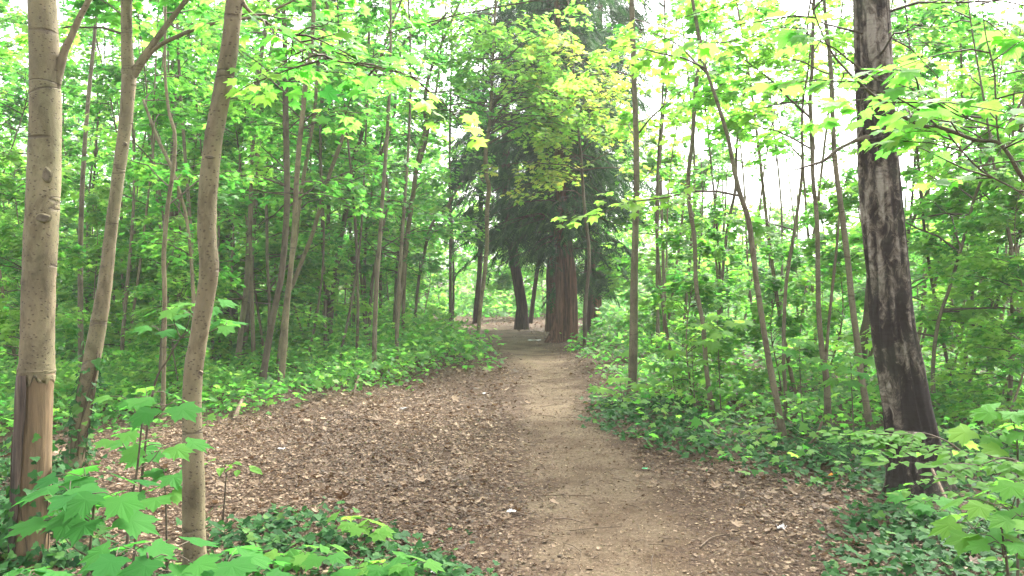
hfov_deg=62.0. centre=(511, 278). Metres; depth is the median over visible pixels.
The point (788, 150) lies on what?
sapling pole
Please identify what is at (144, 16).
sapling pole
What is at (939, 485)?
dead branch
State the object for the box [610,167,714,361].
maple tree
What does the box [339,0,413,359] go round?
sapling pole
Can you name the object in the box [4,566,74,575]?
maple seedling
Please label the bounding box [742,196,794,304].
maple sapling
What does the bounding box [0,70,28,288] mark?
sapling pole
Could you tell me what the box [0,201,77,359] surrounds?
maple sapling
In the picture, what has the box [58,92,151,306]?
young tree
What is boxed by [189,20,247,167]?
sapling pole
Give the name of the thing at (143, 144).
sapling pole
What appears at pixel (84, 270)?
maple sapling
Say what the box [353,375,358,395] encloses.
dead branch
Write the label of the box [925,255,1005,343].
maple sapling
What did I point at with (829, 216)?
maple sapling
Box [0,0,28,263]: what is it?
young tree
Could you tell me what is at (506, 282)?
maple sapling
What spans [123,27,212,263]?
young tree
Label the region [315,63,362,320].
sapling pole
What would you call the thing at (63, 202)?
young tree
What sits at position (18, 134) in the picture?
sapling pole
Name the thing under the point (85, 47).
sapling pole
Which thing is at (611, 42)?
sapling pole
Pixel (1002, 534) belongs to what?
maple seedling
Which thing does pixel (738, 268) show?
maple tree
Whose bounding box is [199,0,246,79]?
sapling pole
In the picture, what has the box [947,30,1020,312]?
sapling pole
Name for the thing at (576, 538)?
path
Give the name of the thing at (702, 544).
fallen stick
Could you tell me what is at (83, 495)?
maple seedling
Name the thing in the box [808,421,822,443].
dead branch
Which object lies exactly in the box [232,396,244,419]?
dead branch
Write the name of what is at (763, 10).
maple tree
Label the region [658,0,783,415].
maple tree
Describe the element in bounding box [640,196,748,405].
maple sapling
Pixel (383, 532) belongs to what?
maple seedling
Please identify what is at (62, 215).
maple sapling
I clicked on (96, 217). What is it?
maple sapling
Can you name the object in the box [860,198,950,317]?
maple sapling
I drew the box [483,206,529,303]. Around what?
maple sapling
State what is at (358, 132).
sapling pole
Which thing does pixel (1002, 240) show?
maple sapling
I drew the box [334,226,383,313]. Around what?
maple sapling
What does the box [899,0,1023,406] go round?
maple tree
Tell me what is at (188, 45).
sapling pole
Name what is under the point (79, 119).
young tree
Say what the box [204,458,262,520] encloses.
beech seedling
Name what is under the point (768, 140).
maple tree
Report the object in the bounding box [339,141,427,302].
young tree
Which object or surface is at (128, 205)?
maple sapling
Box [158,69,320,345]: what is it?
maple sapling
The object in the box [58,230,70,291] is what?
maple sapling
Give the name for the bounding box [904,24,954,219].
sapling pole
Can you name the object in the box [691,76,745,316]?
sapling pole
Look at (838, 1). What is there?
sapling pole
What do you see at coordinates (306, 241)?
young tree
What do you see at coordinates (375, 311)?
sapling pole
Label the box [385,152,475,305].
young tree
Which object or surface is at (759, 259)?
maple sapling
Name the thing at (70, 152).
sapling pole
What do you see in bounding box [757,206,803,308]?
maple sapling
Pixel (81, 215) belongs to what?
sapling pole
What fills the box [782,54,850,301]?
sapling pole
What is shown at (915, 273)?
maple sapling
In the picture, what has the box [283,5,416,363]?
maple tree
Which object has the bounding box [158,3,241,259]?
sapling pole
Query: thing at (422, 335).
undergrowth
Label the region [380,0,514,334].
maple tree
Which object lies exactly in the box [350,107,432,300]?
young tree
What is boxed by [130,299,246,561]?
maple seedling
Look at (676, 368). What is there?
maple seedling
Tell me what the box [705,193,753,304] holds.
maple sapling
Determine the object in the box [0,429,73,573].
climbing ivy
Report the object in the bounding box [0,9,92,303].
young tree
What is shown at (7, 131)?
young tree
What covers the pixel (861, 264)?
maple tree
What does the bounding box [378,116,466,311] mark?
young tree
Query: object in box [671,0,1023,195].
maple tree
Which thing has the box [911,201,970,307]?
maple sapling
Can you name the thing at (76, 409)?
climbing ivy
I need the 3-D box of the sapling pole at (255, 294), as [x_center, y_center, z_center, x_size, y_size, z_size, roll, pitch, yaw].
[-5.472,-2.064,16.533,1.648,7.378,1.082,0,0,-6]
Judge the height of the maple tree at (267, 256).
4.828 m
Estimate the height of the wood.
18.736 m
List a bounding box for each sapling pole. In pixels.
[0,4,28,144]
[0,23,10,206]
[0,59,19,364]
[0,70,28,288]
[61,85,85,302]
[62,13,127,329]
[64,7,135,312]
[70,91,119,309]
[71,0,149,323]
[78,16,97,371]
[82,61,139,298]
[88,88,132,200]
[89,48,131,303]
[103,0,185,341]
[103,0,218,350]
[107,0,193,225]
[108,41,164,164]
[109,40,151,269]
[114,1,157,299]
[117,0,163,371]
[117,82,163,168]
[119,83,169,158]
[128,26,181,296]
[133,2,206,305]
[147,4,206,66]
[155,0,220,357]
[156,0,223,365]
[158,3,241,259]
[171,3,250,359]
[176,17,195,298]
[187,0,272,345]
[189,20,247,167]
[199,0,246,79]
[242,0,272,231]
[248,1,268,377]
[254,17,320,270]
[278,16,322,314]
[281,26,341,331]
[291,1,365,366]
[299,1,376,341]
[306,1,355,346]
[306,8,371,332]
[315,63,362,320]
[321,20,388,339]
[334,0,397,372]
[337,10,385,326]
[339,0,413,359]
[344,31,372,312]
[370,139,410,309]
[371,0,391,384]
[394,0,411,368]
[600,0,679,388]
[626,0,729,349]
[658,0,755,321]
[659,30,729,333]
[660,13,716,336]
[667,0,755,378]
[687,12,755,323]
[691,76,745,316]
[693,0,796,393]
[711,29,765,314]
[735,76,785,317]
[743,0,824,320]
[748,0,791,341]
[749,30,808,316]
[755,28,804,314]
[758,66,805,330]
[775,0,854,378]
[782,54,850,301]
[783,0,853,361]
[785,79,838,302]
[813,53,863,256]
[818,1,856,147]
[832,0,928,37]
[851,30,930,367]
[867,0,948,367]
[868,4,951,356]
[891,0,938,309]
[891,0,952,390]
[891,0,982,357]
[894,0,942,330]
[904,0,973,247]
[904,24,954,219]
[916,6,978,323]
[918,0,1005,342]
[920,16,1004,349]
[934,57,997,318]
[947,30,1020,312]
[947,41,1008,303]
[953,61,1020,311]
[954,2,1023,346]
[956,2,1023,355]
[968,0,1023,385]
[988,101,1023,384]
[1011,17,1023,308]
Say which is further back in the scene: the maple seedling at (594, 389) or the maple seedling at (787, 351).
the maple seedling at (594, 389)
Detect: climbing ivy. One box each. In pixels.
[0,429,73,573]
[52,341,108,473]
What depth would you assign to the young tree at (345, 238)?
25.79 m
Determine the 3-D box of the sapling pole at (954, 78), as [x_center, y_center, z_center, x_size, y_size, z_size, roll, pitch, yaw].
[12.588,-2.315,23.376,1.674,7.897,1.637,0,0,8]
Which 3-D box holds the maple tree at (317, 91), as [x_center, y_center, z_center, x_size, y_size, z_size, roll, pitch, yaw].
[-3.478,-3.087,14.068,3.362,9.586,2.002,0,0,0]
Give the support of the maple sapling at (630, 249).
on the ground at (668, 477)
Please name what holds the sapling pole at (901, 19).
on the ground at (668, 477)
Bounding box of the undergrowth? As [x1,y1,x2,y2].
[0,285,1023,486]
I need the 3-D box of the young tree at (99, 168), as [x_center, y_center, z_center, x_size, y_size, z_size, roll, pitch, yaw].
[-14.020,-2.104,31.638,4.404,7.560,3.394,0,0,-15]
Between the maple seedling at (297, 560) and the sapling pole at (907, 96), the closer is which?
the maple seedling at (297, 560)
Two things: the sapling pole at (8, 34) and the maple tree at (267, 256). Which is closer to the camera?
the maple tree at (267, 256)
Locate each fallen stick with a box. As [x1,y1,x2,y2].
[469,508,507,521]
[554,518,584,523]
[699,530,755,547]
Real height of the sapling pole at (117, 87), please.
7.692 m
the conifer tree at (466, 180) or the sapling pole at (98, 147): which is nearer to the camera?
the sapling pole at (98, 147)
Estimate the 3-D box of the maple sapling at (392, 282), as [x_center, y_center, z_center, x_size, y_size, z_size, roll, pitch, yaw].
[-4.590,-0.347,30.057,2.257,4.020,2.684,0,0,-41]
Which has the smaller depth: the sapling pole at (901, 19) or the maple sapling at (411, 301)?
the sapling pole at (901, 19)
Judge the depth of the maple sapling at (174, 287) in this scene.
11.01 m
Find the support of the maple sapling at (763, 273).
on the ground at (668, 477)
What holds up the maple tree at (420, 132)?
on the ground at (668, 477)
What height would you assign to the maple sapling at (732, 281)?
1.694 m
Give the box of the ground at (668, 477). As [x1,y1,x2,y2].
[0,283,1023,575]
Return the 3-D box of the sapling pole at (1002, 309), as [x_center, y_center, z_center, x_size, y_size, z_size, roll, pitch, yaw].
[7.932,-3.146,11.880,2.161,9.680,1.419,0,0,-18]
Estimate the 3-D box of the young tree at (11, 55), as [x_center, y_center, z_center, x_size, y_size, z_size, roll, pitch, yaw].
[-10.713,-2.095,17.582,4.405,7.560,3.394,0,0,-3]
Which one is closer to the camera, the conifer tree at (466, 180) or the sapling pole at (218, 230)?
the sapling pole at (218, 230)
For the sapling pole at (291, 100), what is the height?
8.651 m
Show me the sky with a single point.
(754, 186)
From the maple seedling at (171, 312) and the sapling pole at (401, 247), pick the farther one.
the sapling pole at (401, 247)
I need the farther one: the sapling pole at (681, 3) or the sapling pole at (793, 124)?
the sapling pole at (793, 124)
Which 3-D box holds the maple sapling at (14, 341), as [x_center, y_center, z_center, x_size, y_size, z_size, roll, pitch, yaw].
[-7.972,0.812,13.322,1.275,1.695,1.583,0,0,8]
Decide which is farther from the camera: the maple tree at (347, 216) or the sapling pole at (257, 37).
the sapling pole at (257, 37)
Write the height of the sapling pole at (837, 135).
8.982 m
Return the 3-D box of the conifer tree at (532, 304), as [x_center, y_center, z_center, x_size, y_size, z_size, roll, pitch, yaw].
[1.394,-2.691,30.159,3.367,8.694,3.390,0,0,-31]
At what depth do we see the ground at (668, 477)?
7.05 m
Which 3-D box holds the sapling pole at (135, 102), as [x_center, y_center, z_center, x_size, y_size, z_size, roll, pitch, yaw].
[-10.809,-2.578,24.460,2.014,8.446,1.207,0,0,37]
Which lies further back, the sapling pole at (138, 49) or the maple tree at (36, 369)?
the sapling pole at (138, 49)
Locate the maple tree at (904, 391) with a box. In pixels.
[766,0,1023,503]
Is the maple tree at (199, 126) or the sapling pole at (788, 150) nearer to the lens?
the maple tree at (199, 126)
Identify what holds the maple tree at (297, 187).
on the ground at (668, 477)
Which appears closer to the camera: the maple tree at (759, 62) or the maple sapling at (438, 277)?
the maple tree at (759, 62)
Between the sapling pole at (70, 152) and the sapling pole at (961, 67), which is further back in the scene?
the sapling pole at (70, 152)
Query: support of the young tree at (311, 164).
on the ground at (668, 477)
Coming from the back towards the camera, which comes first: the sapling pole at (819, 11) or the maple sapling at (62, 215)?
the maple sapling at (62, 215)
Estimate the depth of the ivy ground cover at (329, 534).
5.33 m
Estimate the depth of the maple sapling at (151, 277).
18.63 m
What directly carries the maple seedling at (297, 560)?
on the ground at (668, 477)
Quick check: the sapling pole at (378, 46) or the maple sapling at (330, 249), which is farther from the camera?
the maple sapling at (330, 249)
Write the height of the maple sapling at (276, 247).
5.924 m
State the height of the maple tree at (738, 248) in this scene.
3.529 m
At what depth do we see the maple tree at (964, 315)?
10.50 m
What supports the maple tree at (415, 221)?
on the ground at (668, 477)
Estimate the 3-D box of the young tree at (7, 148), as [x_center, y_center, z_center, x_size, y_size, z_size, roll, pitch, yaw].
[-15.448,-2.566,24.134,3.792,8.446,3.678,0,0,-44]
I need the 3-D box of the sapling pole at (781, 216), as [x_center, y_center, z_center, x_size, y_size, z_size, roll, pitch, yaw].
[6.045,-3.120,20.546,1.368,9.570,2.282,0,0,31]
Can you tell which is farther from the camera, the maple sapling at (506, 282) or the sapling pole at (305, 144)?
the maple sapling at (506, 282)
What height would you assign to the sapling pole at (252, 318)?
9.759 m
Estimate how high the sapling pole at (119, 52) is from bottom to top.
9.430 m
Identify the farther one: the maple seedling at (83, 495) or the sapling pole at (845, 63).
the sapling pole at (845, 63)
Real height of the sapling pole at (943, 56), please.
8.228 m
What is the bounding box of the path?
[424,324,756,575]
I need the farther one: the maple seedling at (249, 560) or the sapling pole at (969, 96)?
the sapling pole at (969, 96)
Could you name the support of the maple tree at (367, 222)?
on the ground at (668, 477)
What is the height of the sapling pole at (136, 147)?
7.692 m
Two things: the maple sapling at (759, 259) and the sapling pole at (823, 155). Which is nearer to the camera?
the sapling pole at (823, 155)
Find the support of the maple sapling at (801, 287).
on the ground at (668, 477)
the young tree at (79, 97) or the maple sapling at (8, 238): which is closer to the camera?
the maple sapling at (8, 238)
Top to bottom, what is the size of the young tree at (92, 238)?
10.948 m
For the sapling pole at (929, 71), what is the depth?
12.70 m
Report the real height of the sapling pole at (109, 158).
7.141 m
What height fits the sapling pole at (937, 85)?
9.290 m
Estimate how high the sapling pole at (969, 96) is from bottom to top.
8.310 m
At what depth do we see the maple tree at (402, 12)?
13.95 m
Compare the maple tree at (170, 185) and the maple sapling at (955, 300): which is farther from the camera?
the maple sapling at (955, 300)
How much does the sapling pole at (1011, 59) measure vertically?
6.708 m
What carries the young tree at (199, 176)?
on the ground at (668, 477)
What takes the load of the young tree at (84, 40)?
on the ground at (668, 477)
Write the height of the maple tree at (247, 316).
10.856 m
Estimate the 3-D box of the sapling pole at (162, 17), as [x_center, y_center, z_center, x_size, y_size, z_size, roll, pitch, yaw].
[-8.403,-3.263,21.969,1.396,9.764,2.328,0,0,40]
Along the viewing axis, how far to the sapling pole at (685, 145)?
18.84 m
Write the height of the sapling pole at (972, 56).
7.973 m
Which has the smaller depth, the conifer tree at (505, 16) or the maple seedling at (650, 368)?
the maple seedling at (650, 368)
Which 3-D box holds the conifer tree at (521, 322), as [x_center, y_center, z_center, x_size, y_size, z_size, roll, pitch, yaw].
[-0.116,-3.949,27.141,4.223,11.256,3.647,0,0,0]
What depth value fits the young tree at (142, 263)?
19.50 m
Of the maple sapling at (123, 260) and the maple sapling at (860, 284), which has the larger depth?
the maple sapling at (860, 284)
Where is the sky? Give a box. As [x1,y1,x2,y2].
[0,0,1023,283]
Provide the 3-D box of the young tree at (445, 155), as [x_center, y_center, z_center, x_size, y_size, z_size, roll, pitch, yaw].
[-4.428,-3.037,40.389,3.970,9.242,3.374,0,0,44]
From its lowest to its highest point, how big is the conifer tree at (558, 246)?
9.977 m
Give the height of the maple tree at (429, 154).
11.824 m
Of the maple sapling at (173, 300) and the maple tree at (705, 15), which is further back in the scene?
the maple sapling at (173, 300)
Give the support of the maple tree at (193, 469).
on the ground at (668, 477)
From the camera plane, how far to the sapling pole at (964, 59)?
13.56 m
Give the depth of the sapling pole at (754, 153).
26.01 m
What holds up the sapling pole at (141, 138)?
on the ground at (668, 477)
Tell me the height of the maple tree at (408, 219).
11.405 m
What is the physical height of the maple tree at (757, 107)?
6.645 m
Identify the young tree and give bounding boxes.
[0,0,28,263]
[0,0,116,297]
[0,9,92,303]
[0,16,26,206]
[0,93,20,203]
[1,119,26,207]
[2,0,139,320]
[8,0,154,313]
[22,66,88,227]
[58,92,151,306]
[60,73,124,236]
[62,0,282,275]
[75,120,152,303]
[78,1,281,301]
[115,57,199,298]
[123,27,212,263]
[126,0,272,308]
[151,61,278,310]
[231,0,437,317]
[239,53,338,325]
[245,8,393,303]
[256,83,316,284]
[330,0,465,322]
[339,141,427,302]
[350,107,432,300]
[362,148,434,296]
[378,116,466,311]
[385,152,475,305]
[390,119,448,298]
[397,32,501,319]
[906,18,1023,315]
[922,14,1022,260]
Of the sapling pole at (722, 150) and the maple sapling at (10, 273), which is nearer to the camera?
the maple sapling at (10, 273)
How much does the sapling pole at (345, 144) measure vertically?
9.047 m
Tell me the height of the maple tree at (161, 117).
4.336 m
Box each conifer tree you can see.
[438,64,520,323]
[446,2,554,329]
[447,0,655,331]
[464,0,652,342]
[500,95,584,323]
[529,0,678,324]
[539,83,630,333]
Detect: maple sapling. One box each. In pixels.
[0,140,96,317]
[0,144,112,405]
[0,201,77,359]
[0,251,21,339]
[0,276,20,375]
[2,199,74,305]
[56,164,150,366]
[57,180,162,346]
[58,205,103,312]
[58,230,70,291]
[62,245,119,321]
[90,212,156,312]
[103,137,197,322]
[115,229,233,396]
[127,188,240,327]
[130,203,234,384]
[134,245,237,366]
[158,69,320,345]
[160,131,280,329]
[229,46,372,349]
[255,166,350,328]
[297,206,350,314]
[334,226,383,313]
[341,211,413,313]
[346,189,402,315]
[386,244,430,314]
[388,180,458,320]
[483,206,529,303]
[484,255,515,307]
[495,248,545,306]
[501,197,582,317]
[585,120,713,338]
[604,234,649,305]
[620,265,688,352]
[639,196,730,317]
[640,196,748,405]
[644,139,753,334]
[666,234,748,332]
[668,274,778,390]
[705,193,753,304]
[715,223,831,395]
[732,221,810,329]
[733,243,798,318]
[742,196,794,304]
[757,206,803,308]
[766,180,863,346]
[781,167,872,387]
[809,248,865,304]
[826,168,916,314]
[847,258,865,292]
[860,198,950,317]
[906,208,927,292]
[907,156,1020,401]
[910,173,996,314]
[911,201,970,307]
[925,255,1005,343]
[929,153,1023,434]
[939,165,1023,427]
[940,196,1023,399]
[999,237,1023,314]
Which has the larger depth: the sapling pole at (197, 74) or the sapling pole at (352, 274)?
the sapling pole at (352, 274)
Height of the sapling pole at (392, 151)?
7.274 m
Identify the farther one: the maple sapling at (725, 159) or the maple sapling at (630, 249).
the maple sapling at (630, 249)
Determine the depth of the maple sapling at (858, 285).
30.41 m
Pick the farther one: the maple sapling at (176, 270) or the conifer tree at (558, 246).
the conifer tree at (558, 246)
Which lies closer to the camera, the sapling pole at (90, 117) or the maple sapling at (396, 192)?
the sapling pole at (90, 117)
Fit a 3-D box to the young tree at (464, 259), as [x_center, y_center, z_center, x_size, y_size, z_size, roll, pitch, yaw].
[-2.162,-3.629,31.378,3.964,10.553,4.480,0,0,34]
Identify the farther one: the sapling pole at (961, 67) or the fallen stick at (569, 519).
the sapling pole at (961, 67)
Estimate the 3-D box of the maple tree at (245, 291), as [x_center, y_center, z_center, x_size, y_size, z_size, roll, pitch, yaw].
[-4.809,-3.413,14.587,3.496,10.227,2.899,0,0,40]
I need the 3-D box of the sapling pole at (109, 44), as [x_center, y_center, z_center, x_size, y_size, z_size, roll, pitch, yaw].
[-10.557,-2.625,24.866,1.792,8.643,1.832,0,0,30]
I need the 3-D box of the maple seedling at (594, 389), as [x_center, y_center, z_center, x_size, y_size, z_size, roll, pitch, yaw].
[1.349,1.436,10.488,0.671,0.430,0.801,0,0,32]
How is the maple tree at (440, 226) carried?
on the ground at (668, 477)
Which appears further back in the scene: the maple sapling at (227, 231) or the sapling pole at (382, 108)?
the maple sapling at (227, 231)
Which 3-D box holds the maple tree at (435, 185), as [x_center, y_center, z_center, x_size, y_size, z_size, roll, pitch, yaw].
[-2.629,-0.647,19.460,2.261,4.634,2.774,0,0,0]
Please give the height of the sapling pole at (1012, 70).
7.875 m
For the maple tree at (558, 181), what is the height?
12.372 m
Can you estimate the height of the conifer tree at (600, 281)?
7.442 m
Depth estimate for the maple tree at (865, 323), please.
11.49 m
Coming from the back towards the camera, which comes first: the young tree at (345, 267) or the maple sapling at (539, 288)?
the maple sapling at (539, 288)
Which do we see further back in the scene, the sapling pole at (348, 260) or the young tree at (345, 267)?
the sapling pole at (348, 260)
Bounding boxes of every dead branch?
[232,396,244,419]
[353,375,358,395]
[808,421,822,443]
[931,468,956,522]
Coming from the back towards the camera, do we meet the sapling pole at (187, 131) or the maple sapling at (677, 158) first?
the maple sapling at (677, 158)
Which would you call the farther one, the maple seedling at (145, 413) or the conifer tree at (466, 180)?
the conifer tree at (466, 180)
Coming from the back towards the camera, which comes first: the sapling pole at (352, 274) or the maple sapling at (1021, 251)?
the maple sapling at (1021, 251)
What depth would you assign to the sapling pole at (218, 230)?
15.39 m
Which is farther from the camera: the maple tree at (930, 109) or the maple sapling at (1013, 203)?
the maple sapling at (1013, 203)
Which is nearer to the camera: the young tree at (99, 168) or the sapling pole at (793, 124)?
the sapling pole at (793, 124)
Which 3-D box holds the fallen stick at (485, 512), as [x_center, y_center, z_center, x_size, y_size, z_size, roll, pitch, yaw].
[-0.143,1.574,5.660,0.042,0.009,0.426,0,0,-40]
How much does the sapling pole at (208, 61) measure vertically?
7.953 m
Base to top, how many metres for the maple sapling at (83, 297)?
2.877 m
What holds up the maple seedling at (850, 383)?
on the ground at (668, 477)
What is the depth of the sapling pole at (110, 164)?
22.86 m
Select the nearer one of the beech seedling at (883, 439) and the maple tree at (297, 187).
the beech seedling at (883, 439)
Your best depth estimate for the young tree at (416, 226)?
43.73 m
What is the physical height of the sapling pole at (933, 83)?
6.922 m
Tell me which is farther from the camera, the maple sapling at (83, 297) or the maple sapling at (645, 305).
the maple sapling at (83, 297)
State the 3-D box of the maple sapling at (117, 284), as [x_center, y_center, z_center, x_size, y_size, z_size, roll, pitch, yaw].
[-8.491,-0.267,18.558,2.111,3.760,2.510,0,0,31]
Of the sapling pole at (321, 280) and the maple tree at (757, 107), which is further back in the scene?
the sapling pole at (321, 280)
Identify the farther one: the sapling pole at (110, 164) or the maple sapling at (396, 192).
the maple sapling at (396, 192)
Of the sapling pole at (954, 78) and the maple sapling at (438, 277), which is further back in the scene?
the maple sapling at (438, 277)
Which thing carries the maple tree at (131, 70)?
on the ground at (668, 477)
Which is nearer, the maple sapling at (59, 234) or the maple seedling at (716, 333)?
the maple seedling at (716, 333)
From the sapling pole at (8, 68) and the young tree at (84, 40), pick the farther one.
the young tree at (84, 40)
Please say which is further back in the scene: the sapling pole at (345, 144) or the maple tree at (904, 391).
the sapling pole at (345, 144)
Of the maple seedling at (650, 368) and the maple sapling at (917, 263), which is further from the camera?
the maple sapling at (917, 263)
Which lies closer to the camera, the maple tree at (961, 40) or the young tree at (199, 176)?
the maple tree at (961, 40)
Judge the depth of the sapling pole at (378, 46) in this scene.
13.71 m
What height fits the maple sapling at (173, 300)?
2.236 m
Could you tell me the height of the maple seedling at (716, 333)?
1.236 m
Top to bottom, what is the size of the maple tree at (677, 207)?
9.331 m
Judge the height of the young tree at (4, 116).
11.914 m
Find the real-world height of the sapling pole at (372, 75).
7.993 m
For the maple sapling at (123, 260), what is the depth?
28.49 m
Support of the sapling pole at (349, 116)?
on the ground at (668, 477)
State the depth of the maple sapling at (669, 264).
27.70 m
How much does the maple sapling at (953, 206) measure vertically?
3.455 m
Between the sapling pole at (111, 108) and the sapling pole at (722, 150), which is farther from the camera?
the sapling pole at (722, 150)
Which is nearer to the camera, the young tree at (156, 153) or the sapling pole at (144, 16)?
the sapling pole at (144, 16)
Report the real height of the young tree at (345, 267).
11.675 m
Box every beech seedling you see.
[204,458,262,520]
[817,427,1000,527]
[874,450,1023,570]
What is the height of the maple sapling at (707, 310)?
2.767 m
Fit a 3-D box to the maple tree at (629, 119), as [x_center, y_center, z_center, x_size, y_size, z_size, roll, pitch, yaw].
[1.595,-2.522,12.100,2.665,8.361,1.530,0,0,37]
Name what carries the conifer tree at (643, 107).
on the ground at (668, 477)
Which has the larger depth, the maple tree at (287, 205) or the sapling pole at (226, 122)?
the sapling pole at (226, 122)
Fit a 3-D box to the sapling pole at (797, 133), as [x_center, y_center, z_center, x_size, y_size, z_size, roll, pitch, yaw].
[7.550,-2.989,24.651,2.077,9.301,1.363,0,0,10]
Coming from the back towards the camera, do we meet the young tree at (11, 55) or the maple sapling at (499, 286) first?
the maple sapling at (499, 286)
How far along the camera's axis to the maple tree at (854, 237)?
10.50 m
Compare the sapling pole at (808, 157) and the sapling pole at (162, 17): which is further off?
the sapling pole at (808, 157)
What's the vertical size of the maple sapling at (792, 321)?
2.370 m
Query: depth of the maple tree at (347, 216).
17.60 m
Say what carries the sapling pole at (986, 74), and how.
on the ground at (668, 477)
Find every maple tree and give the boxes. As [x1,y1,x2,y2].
[0,0,370,471]
[7,0,91,570]
[72,0,245,395]
[81,0,267,422]
[111,77,237,319]
[115,0,327,373]
[122,2,343,320]
[133,0,434,383]
[148,0,345,360]
[177,102,346,358]
[182,0,488,564]
[197,0,407,386]
[217,0,394,379]
[232,0,456,370]
[257,0,451,343]
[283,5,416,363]
[297,0,447,327]
[301,11,464,348]
[302,14,448,299]
[310,0,497,352]
[312,0,515,344]
[342,0,474,312]
[346,144,446,336]
[362,0,805,40]
[366,0,625,350]
[367,180,499,333]
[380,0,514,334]
[476,0,691,350]
[550,0,713,397]
[550,20,788,439]
[600,12,698,358]
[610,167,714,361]
[654,163,745,379]
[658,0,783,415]
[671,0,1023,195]
[678,0,853,429]
[681,0,760,378]
[710,21,811,421]
[740,0,930,429]
[806,0,1021,329]
[809,0,974,390]
[813,63,1023,410]
[898,0,1023,371]
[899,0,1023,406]
[906,81,1023,401]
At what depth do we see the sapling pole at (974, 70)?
11.72 m
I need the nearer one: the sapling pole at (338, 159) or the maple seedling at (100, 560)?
the maple seedling at (100, 560)
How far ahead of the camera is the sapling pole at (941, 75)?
15.65 m
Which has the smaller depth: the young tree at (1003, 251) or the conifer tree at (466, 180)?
the young tree at (1003, 251)
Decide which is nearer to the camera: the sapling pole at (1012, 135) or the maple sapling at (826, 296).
the sapling pole at (1012, 135)
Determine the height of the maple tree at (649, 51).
4.369 m
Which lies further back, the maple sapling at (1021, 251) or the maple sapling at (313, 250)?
the maple sapling at (1021, 251)
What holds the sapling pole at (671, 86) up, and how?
on the ground at (668, 477)
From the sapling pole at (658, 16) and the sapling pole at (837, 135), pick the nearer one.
the sapling pole at (658, 16)
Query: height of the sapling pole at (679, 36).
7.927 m
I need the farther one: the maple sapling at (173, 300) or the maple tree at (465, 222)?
the maple tree at (465, 222)
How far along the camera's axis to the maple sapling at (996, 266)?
8.92 m
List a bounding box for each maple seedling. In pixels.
[1,465,161,575]
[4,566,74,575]
[75,536,223,575]
[90,387,213,567]
[104,439,181,573]
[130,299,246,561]
[189,545,293,575]
[263,544,350,573]
[326,511,395,542]
[330,551,445,575]
[588,377,654,407]
[641,355,701,396]
[662,340,725,406]
[681,313,755,421]
[770,337,830,421]
[816,352,874,443]
[885,489,958,521]
[927,477,1023,575]
[946,402,1023,575]
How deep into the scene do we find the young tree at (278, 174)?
22.48 m
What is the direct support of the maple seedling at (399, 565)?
on the ground at (668, 477)
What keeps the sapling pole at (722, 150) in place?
on the ground at (668, 477)
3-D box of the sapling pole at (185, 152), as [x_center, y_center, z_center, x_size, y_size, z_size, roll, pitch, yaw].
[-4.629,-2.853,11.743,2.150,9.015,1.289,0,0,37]
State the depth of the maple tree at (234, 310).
20.81 m
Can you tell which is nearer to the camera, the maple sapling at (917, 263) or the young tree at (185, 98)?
the young tree at (185, 98)
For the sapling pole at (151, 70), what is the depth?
13.50 m
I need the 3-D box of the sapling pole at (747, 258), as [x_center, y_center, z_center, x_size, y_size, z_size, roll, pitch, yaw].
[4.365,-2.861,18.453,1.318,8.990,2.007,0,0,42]
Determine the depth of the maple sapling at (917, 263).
34.66 m
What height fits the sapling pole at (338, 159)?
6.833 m
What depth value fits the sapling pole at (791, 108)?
24.49 m
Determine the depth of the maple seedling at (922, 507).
5.39 m
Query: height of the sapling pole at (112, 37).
7.940 m
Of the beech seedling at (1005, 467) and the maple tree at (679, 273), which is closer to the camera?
the beech seedling at (1005, 467)
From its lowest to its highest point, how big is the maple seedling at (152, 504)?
0.736 m
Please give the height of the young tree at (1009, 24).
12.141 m
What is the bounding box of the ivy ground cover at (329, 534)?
[0,389,1023,575]
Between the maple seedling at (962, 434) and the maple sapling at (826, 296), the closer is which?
the maple seedling at (962, 434)
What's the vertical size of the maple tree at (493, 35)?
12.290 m
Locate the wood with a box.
[0,53,1023,300]
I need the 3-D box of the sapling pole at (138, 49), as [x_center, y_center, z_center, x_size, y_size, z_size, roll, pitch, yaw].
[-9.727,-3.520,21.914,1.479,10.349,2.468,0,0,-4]
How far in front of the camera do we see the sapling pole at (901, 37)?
13.85 m
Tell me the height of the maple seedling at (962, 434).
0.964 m
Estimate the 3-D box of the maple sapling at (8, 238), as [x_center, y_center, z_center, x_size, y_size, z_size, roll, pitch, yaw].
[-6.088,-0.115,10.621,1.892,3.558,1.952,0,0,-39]

